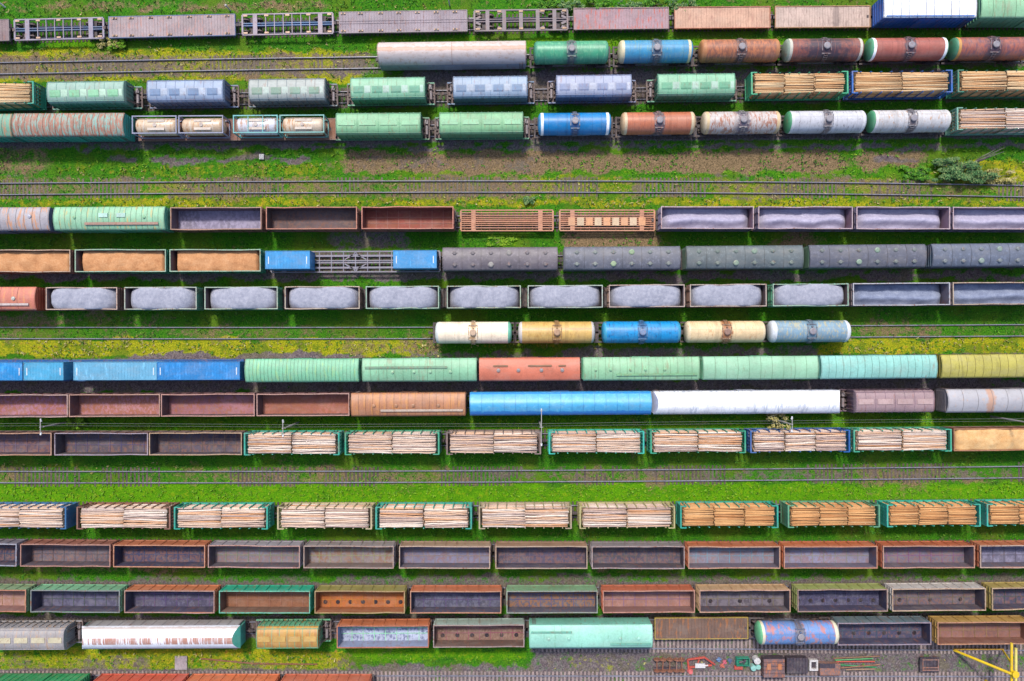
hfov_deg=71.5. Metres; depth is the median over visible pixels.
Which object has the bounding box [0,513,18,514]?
log
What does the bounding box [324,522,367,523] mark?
log
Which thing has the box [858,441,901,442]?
log
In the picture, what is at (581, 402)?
boxcar
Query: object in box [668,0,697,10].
bush
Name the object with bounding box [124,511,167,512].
log
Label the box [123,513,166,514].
log
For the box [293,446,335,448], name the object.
log
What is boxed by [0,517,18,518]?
log
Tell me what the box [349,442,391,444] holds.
log
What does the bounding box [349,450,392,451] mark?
log
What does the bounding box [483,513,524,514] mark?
log
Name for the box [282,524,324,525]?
log
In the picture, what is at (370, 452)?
log
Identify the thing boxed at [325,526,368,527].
log
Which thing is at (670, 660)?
wheelset
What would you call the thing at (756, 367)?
boxcar
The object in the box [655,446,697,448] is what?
log
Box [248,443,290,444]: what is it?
log
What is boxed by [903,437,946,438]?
log
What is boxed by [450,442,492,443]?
log
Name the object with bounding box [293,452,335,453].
log
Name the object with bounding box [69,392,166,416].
gondola wagon
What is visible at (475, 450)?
log
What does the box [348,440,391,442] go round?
log
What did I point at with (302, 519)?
log
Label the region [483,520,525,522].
log
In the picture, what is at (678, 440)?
log
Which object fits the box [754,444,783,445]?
log
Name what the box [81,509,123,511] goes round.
log
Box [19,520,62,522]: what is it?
log
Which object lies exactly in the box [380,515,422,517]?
log
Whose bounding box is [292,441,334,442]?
log
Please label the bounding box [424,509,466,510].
log
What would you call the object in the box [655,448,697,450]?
log
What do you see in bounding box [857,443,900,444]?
log
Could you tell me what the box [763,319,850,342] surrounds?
tank wagon
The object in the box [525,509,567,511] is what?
log
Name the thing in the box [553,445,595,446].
log
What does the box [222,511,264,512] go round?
log
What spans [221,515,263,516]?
log
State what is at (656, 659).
wheelset
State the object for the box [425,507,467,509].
log
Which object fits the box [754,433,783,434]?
log
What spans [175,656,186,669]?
concrete slab
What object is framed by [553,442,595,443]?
log
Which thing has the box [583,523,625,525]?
log
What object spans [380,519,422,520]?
log
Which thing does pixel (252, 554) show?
gondola wagon
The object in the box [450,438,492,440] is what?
log
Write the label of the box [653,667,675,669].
timber block
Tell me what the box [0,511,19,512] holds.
log
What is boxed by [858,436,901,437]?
log
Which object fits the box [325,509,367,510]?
log
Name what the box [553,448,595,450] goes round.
log
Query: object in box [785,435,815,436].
log
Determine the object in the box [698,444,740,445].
log
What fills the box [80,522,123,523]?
log
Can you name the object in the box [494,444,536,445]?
log
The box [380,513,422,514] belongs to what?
log
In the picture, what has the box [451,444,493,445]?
log
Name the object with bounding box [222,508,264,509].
log
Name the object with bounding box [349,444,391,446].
log
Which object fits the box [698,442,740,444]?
log
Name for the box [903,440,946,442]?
log
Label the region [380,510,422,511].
log
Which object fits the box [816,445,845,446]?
log
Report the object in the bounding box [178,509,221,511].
log
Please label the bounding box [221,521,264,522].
log
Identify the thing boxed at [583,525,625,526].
log
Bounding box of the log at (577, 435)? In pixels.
[553,434,595,435]
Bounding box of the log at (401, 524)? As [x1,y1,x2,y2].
[380,524,422,525]
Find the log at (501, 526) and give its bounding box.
[483,525,525,526]
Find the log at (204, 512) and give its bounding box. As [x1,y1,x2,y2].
[179,511,221,512]
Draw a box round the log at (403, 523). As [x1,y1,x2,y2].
[380,522,422,523]
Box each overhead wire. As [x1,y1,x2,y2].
[0,419,913,424]
[170,426,1000,431]
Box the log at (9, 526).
[0,525,19,526]
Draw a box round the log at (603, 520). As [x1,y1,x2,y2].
[583,520,625,521]
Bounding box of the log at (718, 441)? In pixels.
[699,441,741,442]
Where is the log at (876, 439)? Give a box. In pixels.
[857,438,899,439]
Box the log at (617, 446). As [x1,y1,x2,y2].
[597,445,639,446]
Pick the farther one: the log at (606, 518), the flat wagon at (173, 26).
the flat wagon at (173, 26)
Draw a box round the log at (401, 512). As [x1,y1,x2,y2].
[380,512,422,512]
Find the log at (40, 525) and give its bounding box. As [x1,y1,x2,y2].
[19,524,62,525]
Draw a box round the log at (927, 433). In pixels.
[903,432,945,433]
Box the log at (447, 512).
[424,511,466,513]
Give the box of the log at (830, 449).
[816,449,845,450]
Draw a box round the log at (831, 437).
[815,436,844,438]
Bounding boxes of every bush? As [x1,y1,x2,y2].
[65,417,86,428]
[96,36,120,48]
[107,39,125,50]
[486,235,516,246]
[523,196,535,204]
[531,0,560,8]
[557,0,584,12]
[586,0,611,8]
[615,0,643,7]
[641,0,668,6]
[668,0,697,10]
[766,413,790,429]
[900,165,931,180]
[931,148,1002,183]
[982,168,1016,184]
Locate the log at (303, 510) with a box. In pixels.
[282,509,324,511]
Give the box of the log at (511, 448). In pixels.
[493,447,535,448]
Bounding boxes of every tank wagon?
[428,321,517,343]
[512,321,600,343]
[526,40,614,68]
[529,112,616,138]
[595,320,682,343]
[608,39,696,67]
[611,111,699,137]
[678,320,765,343]
[693,38,780,66]
[695,110,782,136]
[745,616,838,644]
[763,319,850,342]
[775,37,863,65]
[777,110,866,136]
[856,37,948,65]
[858,109,951,135]
[938,36,1023,64]
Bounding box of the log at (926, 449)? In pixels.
[903,448,945,450]
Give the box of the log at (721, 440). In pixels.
[698,439,741,440]
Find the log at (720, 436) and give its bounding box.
[699,436,741,436]
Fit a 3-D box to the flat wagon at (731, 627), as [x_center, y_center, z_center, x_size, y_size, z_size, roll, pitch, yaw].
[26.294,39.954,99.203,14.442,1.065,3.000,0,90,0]
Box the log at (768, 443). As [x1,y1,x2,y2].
[754,442,783,444]
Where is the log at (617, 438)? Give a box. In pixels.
[596,438,639,439]
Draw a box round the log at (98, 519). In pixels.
[81,519,123,520]
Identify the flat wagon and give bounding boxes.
[0,19,14,41]
[0,360,71,380]
[9,17,108,40]
[69,359,244,380]
[103,14,241,38]
[135,119,237,141]
[232,118,336,140]
[236,12,338,35]
[270,250,441,272]
[334,10,472,33]
[455,209,558,230]
[468,9,573,31]
[554,209,655,230]
[568,7,673,30]
[654,616,752,639]
[669,6,774,29]
[771,5,870,28]
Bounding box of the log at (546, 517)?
[526,517,567,517]
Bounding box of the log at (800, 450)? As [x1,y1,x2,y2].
[785,449,814,450]
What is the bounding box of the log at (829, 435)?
[816,434,845,436]
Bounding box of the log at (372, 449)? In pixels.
[349,448,391,449]
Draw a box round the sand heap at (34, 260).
[0,251,68,270]
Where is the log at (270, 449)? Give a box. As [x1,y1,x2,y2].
[248,448,290,450]
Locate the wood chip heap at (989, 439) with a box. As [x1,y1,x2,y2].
[955,429,1023,449]
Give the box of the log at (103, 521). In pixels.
[81,520,123,522]
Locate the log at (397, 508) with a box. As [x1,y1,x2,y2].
[380,508,422,509]
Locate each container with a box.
[0,362,22,379]
[23,362,72,379]
[73,361,163,379]
[132,115,184,138]
[157,361,244,379]
[178,115,229,138]
[233,115,283,137]
[265,251,314,270]
[279,114,328,137]
[393,250,438,269]
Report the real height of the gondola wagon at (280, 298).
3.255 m
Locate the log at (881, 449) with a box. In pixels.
[858,449,901,450]
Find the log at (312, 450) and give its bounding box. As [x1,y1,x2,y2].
[293,449,335,451]
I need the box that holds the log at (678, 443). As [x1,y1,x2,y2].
[655,443,697,444]
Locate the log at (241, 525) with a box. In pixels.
[222,524,263,526]
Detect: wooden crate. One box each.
[760,655,784,677]
[784,655,807,673]
[818,661,839,675]
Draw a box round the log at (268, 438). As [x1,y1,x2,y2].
[248,437,291,439]
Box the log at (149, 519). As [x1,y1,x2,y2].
[125,519,167,520]
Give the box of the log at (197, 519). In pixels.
[177,519,220,520]
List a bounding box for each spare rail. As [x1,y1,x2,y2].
[201,658,255,663]
[256,663,316,664]
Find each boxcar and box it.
[0,114,25,142]
[0,207,62,233]
[0,287,48,311]
[0,672,91,680]
[11,113,136,142]
[53,206,175,232]
[82,619,251,649]
[245,358,361,382]
[351,391,468,415]
[362,357,477,381]
[376,41,530,70]
[467,390,651,414]
[478,357,579,380]
[524,617,653,647]
[580,356,699,380]
[651,389,839,413]
[698,355,818,379]
[813,354,937,378]
[867,0,976,27]
[930,353,1023,377]
[934,387,1023,412]
[965,0,1023,27]
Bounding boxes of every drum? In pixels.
[749,663,760,670]
[752,655,760,664]
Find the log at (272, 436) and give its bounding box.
[248,436,291,437]
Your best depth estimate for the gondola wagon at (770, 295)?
96.96 m
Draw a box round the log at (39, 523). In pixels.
[20,522,63,524]
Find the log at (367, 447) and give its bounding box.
[349,446,391,447]
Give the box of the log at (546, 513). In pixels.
[525,513,567,514]
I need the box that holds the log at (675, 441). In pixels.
[654,441,696,442]
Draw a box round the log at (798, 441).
[785,440,814,441]
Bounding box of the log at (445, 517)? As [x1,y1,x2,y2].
[424,517,466,518]
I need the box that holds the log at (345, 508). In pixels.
[325,507,368,508]
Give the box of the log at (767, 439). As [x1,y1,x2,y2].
[754,438,783,440]
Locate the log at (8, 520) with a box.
[0,520,18,521]
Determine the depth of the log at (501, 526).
96.36 m
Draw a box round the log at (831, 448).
[816,447,844,448]
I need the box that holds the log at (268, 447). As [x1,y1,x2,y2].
[249,446,291,448]
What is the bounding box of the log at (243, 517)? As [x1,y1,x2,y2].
[222,516,264,518]
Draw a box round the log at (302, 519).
[281,519,324,520]
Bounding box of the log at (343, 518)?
[325,517,367,518]
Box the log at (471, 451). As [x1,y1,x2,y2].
[451,451,492,452]
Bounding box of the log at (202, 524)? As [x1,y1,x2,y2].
[179,524,221,525]
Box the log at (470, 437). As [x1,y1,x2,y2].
[450,436,492,438]
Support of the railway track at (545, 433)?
on the ground
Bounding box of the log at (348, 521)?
[325,520,368,522]
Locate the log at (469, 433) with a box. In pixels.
[450,433,492,434]
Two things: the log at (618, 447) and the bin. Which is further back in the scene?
the bin
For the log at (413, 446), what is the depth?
96.28 m
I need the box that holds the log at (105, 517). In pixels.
[81,517,123,518]
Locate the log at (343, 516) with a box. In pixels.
[326,515,368,516]
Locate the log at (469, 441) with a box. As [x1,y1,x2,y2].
[450,441,492,442]
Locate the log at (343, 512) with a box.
[325,512,367,513]
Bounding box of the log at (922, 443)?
[903,443,946,444]
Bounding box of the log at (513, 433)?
[494,433,536,434]
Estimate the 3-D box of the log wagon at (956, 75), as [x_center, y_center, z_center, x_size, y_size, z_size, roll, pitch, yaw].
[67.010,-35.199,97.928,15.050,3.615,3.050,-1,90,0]
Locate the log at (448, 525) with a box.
[425,524,467,525]
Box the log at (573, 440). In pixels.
[552,440,594,441]
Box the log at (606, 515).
[584,514,626,516]
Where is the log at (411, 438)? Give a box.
[393,437,435,438]
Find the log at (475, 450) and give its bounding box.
[451,449,493,450]
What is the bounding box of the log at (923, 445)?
[902,444,945,446]
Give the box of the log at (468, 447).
[450,446,492,447]
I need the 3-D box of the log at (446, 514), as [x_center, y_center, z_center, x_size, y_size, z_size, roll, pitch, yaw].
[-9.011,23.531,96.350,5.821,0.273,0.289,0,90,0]
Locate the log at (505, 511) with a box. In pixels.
[482,511,524,512]
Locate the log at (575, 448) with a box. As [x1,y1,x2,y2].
[553,447,595,449]
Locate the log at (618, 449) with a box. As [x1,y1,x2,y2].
[597,449,639,450]
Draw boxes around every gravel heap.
[51,288,115,308]
[131,287,195,308]
[210,287,276,308]
[289,287,358,307]
[369,286,437,307]
[449,286,519,307]
[529,286,599,306]
[610,285,680,306]
[662,209,747,227]
[691,285,761,305]
[759,209,844,227]
[774,284,843,304]
[854,284,940,304]
[857,209,939,227]
[954,209,1023,228]
[954,283,1023,303]
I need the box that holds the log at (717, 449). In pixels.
[698,448,741,449]
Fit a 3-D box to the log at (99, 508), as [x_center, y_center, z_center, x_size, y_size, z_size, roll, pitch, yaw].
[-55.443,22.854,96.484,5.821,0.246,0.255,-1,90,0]
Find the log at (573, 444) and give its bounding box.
[552,444,594,445]
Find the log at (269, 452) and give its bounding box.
[248,452,291,452]
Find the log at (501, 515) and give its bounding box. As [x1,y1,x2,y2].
[482,514,524,516]
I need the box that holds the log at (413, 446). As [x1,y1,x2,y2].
[392,446,434,447]
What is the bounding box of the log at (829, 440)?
[815,440,845,441]
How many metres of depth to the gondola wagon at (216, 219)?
98.65 m
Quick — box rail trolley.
[919,656,938,671]
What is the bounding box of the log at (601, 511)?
[583,510,625,512]
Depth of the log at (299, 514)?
96.23 m
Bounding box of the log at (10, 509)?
[0,509,20,510]
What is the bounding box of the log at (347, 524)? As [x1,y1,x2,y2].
[326,524,368,525]
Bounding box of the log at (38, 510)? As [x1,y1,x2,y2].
[20,509,63,511]
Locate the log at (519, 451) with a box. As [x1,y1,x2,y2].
[496,451,536,452]
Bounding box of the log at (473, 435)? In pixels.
[451,435,493,436]
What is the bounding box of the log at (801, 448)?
[785,447,815,448]
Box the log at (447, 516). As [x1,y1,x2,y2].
[425,515,467,517]
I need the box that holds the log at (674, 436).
[654,435,696,437]
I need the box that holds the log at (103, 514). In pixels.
[81,513,123,514]
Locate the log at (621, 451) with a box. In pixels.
[597,451,639,452]
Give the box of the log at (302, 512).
[281,512,323,513]
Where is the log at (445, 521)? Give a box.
[425,520,467,522]
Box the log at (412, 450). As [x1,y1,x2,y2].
[393,450,435,451]
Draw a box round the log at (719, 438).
[699,437,741,438]
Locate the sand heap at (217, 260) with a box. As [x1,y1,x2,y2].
[177,250,259,270]
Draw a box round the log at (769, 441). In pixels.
[754,441,783,442]
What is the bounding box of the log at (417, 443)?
[393,442,435,444]
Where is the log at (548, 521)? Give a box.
[525,520,567,522]
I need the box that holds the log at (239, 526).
[222,525,264,527]
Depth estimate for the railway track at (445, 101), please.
99.94 m
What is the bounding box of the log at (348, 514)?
[325,513,367,514]
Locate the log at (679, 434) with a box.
[654,434,697,435]
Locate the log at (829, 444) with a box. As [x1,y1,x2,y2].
[815,444,844,445]
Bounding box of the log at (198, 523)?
[178,522,220,524]
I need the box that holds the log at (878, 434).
[857,434,900,435]
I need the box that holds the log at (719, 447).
[698,446,740,448]
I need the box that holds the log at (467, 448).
[450,448,492,449]
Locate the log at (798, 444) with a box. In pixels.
[785,443,814,445]
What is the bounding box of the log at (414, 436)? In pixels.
[393,435,435,437]
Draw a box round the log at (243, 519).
[221,518,263,520]
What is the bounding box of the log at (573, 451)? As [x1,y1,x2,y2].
[552,451,594,451]
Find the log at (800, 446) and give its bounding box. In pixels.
[785,446,815,447]
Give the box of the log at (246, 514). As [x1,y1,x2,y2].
[222,513,263,514]
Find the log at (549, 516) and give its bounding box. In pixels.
[525,515,567,516]
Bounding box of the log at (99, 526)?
[82,526,123,527]
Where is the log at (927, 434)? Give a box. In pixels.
[903,434,945,435]
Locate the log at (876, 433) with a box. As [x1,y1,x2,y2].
[857,432,900,433]
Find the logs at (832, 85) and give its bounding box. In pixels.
[0,71,1023,526]
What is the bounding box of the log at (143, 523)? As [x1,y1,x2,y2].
[123,523,166,524]
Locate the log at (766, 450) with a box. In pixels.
[753,450,783,451]
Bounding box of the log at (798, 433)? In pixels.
[784,433,814,434]
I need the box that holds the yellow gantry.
[953,642,1019,680]
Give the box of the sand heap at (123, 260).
[82,251,164,270]
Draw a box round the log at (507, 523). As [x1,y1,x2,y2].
[483,522,525,523]
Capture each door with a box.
[0,231,18,233]
[25,673,52,680]
[61,137,88,141]
[64,363,72,378]
[102,230,126,232]
[240,362,244,377]
[310,252,314,268]
[400,391,418,392]
[444,65,461,69]
[551,390,568,391]
[580,617,598,623]
[909,18,937,27]
[1014,21,1023,27]
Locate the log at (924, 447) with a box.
[902,446,945,447]
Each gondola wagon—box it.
[0,249,79,273]
[0,393,74,417]
[0,430,61,455]
[0,539,28,565]
[0,583,38,611]
[20,539,120,566]
[30,584,130,612]
[46,287,125,310]
[54,430,155,454]
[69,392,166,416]
[75,249,173,273]
[94,673,190,680]
[113,540,213,567]
[124,287,203,310]
[124,584,222,613]
[149,430,248,454]
[161,392,259,416]
[169,249,267,273]
[170,207,268,232]
[186,673,281,680]
[203,286,284,309]
[208,540,306,567]
[219,585,316,613]
[256,392,352,415]
[266,206,361,231]
[281,674,373,680]
[285,286,365,309]
[303,541,398,568]
[314,585,409,613]
[335,618,432,647]
[360,206,460,231]
[365,286,444,309]
[396,541,494,568]
[407,585,505,613]
[430,618,528,647]
[444,285,524,308]
[491,541,589,568]
[502,585,600,613]
[523,285,604,308]
[587,541,684,568]
[598,584,695,612]
[603,284,684,308]
[651,206,753,231]
[682,541,779,568]
[685,284,766,307]
[693,584,790,612]
[751,206,852,231]
[767,283,848,306]
[776,541,877,568]
[789,583,887,611]
[828,615,930,644]
[845,282,949,306]
[848,206,949,231]
[872,540,974,568]
[881,582,985,610]
[925,615,1023,644]
[943,207,1023,232]
[944,426,1023,450]
[946,282,1023,305]
[967,540,1023,567]
[978,582,1023,610]
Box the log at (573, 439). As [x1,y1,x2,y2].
[553,438,595,439]
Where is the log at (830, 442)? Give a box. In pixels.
[815,442,844,443]
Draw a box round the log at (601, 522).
[583,521,625,522]
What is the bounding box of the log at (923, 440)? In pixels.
[903,439,945,440]
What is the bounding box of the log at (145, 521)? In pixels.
[124,520,167,522]
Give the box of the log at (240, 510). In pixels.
[222,510,264,511]
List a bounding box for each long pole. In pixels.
[833,656,879,658]
[835,658,872,660]
[836,661,874,661]
[840,664,876,667]
[840,664,879,668]
[846,668,874,669]
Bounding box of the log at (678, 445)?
[654,444,696,446]
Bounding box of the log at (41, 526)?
[20,526,63,526]
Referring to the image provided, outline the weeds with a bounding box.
[0,0,1023,670]
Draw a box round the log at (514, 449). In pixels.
[494,448,536,451]
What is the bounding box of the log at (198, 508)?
[177,507,219,508]
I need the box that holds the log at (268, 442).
[248,441,290,442]
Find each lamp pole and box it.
[39,419,66,434]
[282,420,299,436]
[538,409,541,445]
[778,417,792,431]
[990,416,1023,421]
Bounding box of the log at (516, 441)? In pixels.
[494,440,536,442]
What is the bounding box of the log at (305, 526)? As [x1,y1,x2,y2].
[282,526,324,527]
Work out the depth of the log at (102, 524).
96.39 m
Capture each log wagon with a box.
[0,81,46,110]
[0,502,80,528]
[76,502,179,528]
[174,502,279,528]
[244,430,343,454]
[277,502,375,528]
[344,430,445,454]
[375,502,478,528]
[442,429,545,454]
[474,502,575,528]
[542,429,646,453]
[572,501,675,528]
[644,428,745,453]
[675,501,778,527]
[738,71,848,100]
[743,427,849,452]
[778,500,879,527]
[842,70,952,99]
[844,426,951,451]
[876,499,980,526]
[944,107,1023,135]
[945,70,1023,98]
[973,499,1023,526]
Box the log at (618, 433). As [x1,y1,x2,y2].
[596,432,639,433]
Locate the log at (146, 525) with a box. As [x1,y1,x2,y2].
[123,524,166,526]
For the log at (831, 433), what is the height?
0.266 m
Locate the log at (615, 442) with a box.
[597,442,639,443]
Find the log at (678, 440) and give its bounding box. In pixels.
[654,439,696,440]
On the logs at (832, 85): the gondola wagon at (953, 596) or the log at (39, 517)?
the log at (39, 517)
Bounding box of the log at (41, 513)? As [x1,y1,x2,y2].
[19,513,62,514]
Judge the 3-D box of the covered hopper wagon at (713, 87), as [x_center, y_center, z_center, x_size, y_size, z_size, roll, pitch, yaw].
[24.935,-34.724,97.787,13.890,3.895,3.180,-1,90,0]
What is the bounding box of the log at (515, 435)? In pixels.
[494,434,536,436]
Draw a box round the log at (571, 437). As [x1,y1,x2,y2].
[553,436,595,438]
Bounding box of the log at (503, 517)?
[483,517,525,518]
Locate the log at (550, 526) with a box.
[526,525,567,526]
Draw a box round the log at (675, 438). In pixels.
[654,437,697,439]
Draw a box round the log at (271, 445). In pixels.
[248,445,290,446]
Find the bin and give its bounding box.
[735,656,749,665]
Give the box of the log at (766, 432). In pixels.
[753,431,782,433]
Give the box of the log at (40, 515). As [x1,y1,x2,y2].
[19,515,62,516]
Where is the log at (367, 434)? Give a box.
[349,433,391,434]
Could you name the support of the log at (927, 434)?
on the logs at (832, 85)
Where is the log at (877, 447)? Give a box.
[857,447,900,448]
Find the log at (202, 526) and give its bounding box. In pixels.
[178,526,221,527]
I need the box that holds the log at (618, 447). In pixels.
[597,447,639,448]
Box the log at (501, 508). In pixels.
[482,507,524,508]
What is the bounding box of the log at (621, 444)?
[597,443,639,444]
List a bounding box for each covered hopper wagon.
[0,620,84,649]
[46,81,146,109]
[144,79,243,108]
[243,78,342,107]
[251,619,334,648]
[329,112,434,140]
[342,77,439,105]
[430,112,533,139]
[442,75,539,104]
[543,74,640,103]
[641,73,741,102]
[839,388,934,412]
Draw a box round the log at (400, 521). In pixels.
[380,521,422,522]
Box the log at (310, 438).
[292,437,335,438]
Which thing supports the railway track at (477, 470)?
on the ground
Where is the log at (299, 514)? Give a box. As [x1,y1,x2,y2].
[281,513,324,514]
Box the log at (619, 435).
[597,434,639,435]
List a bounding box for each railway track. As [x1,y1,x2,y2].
[0,50,1023,78]
[0,83,1023,111]
[0,119,1023,143]
[0,177,1023,200]
[0,324,1023,338]
[0,462,1023,486]
[0,580,1023,602]
[0,670,1023,680]
[2,12,1023,43]
[2,613,1023,636]
[3,498,1023,520]
[3,538,1023,559]
[19,212,1019,233]
[94,426,943,449]
[266,252,800,272]
[467,389,932,411]
[478,358,580,377]
[540,633,1023,653]
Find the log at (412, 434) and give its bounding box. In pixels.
[393,433,435,434]
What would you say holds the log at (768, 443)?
on the logs at (832, 85)
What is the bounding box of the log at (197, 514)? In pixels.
[178,513,220,515]
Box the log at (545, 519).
[525,518,567,520]
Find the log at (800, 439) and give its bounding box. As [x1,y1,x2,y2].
[784,439,814,440]
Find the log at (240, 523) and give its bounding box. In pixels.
[221,522,263,523]
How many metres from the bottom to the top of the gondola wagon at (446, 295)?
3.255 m
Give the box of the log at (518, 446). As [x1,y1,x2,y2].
[494,446,536,447]
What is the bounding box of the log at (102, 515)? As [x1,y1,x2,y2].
[80,515,124,516]
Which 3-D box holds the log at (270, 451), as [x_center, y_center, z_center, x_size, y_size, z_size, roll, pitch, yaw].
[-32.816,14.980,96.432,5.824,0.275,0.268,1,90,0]
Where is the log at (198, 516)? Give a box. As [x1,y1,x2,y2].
[178,515,220,516]
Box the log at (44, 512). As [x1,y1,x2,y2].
[19,511,62,512]
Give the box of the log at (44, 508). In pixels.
[20,507,63,509]
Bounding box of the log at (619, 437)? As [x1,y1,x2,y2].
[596,436,639,438]
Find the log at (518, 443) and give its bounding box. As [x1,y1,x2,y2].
[494,442,536,443]
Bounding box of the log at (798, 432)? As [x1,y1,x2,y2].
[784,431,813,432]
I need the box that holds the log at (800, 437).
[785,437,814,438]
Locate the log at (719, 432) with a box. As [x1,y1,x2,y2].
[698,432,740,433]
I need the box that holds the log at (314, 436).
[292,435,335,437]
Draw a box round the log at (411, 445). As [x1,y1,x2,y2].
[392,444,434,445]
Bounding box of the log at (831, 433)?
[815,432,845,434]
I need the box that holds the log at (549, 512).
[526,511,568,512]
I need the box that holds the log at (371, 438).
[349,437,392,438]
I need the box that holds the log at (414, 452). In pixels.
[392,451,434,453]
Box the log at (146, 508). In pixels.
[124,508,166,509]
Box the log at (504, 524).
[482,523,524,525]
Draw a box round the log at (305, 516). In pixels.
[281,515,324,516]
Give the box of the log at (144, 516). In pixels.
[123,515,166,517]
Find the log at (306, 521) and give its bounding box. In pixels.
[281,521,323,522]
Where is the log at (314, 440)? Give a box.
[292,439,335,441]
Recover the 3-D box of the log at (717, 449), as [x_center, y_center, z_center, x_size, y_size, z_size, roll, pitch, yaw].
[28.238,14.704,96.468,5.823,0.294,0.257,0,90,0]
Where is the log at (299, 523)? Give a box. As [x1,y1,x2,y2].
[281,522,323,524]
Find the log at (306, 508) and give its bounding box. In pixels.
[281,507,323,508]
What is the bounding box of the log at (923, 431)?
[902,430,945,431]
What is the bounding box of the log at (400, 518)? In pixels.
[379,517,422,518]
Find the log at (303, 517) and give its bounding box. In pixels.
[282,517,324,518]
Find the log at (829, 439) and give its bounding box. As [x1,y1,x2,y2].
[816,438,845,439]
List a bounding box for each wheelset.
[653,657,659,672]
[659,657,666,672]
[666,657,672,672]
[673,657,679,672]
[679,657,685,672]
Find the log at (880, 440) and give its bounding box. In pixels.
[858,439,901,440]
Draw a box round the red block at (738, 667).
[734,665,742,669]
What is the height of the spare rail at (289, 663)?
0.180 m
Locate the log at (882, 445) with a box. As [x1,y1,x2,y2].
[858,445,900,446]
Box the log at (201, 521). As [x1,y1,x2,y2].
[178,521,220,522]
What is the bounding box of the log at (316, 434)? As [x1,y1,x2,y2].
[293,433,335,435]
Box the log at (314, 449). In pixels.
[292,448,334,450]
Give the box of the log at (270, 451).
[248,450,291,451]
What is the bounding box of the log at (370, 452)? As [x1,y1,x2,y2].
[349,451,391,453]
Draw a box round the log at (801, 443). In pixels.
[785,442,814,443]
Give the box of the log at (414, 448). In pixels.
[393,448,435,449]
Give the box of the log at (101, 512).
[81,511,123,513]
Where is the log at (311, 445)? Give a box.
[292,444,335,446]
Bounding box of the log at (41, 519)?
[19,519,62,520]
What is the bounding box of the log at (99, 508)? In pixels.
[81,508,123,509]
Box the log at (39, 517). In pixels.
[19,517,62,518]
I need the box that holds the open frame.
[808,659,817,670]
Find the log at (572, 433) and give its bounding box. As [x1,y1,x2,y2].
[553,432,595,433]
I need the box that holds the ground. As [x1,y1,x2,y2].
[0,0,1023,680]
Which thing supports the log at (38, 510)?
on the logs at (832, 85)
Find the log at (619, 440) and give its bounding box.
[596,439,639,441]
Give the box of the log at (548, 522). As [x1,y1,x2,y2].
[526,522,568,523]
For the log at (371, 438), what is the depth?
96.37 m
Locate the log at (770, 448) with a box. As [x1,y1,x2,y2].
[754,447,784,449]
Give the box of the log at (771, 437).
[754,437,783,438]
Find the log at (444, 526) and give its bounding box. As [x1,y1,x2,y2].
[425,525,467,527]
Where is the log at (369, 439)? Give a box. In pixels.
[348,438,391,440]
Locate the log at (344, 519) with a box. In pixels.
[325,518,368,520]
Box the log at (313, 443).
[292,443,334,444]
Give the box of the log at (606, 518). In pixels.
[584,517,626,519]
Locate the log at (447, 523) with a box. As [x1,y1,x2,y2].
[425,522,467,524]
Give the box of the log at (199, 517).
[178,517,220,518]
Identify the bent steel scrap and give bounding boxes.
[687,656,714,673]
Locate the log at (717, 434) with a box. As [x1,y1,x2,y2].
[698,433,740,435]
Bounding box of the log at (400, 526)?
[380,526,422,527]
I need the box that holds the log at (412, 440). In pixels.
[393,439,435,440]
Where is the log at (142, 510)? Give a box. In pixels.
[124,510,167,511]
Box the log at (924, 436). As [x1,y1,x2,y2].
[902,435,945,437]
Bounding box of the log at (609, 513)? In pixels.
[584,512,626,513]
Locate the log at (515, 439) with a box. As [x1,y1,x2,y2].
[494,439,536,439]
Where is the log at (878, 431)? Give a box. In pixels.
[857,431,900,431]
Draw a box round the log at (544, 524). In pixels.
[525,523,567,525]
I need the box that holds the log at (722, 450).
[698,449,741,451]
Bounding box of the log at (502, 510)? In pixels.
[482,509,524,510]
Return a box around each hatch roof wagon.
[439,247,561,272]
[558,246,680,271]
[681,245,803,270]
[801,244,926,269]
[920,243,1023,268]
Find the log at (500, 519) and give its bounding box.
[482,518,524,520]
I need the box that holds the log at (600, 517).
[583,516,621,517]
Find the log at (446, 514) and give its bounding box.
[424,513,466,514]
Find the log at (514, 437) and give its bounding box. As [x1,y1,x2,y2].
[494,437,536,438]
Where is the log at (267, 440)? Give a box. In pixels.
[248,439,291,440]
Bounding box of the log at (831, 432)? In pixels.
[815,431,845,432]
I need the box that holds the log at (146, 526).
[124,526,167,527]
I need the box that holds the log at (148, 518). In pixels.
[124,517,167,519]
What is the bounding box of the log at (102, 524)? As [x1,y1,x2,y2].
[81,524,122,525]
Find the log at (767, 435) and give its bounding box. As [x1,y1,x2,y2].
[754,435,783,436]
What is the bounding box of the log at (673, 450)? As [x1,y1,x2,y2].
[654,450,694,451]
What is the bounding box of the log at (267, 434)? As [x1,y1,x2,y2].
[248,434,291,435]
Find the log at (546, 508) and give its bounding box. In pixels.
[525,507,567,508]
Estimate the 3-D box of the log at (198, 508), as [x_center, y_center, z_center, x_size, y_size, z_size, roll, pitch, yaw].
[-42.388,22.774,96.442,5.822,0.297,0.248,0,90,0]
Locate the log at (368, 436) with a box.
[349,435,391,436]
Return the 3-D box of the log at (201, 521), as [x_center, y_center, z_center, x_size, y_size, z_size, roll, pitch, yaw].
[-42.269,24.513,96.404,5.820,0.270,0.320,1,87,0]
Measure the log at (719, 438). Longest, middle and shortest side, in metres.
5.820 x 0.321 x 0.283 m
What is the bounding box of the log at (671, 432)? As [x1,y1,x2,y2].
[654,432,696,433]
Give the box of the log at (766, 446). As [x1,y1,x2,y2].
[754,446,783,447]
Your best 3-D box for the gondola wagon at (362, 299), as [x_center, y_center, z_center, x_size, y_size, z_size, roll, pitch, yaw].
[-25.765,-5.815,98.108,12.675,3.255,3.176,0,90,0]
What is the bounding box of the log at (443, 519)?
[424,519,467,520]
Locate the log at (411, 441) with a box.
[392,441,435,442]

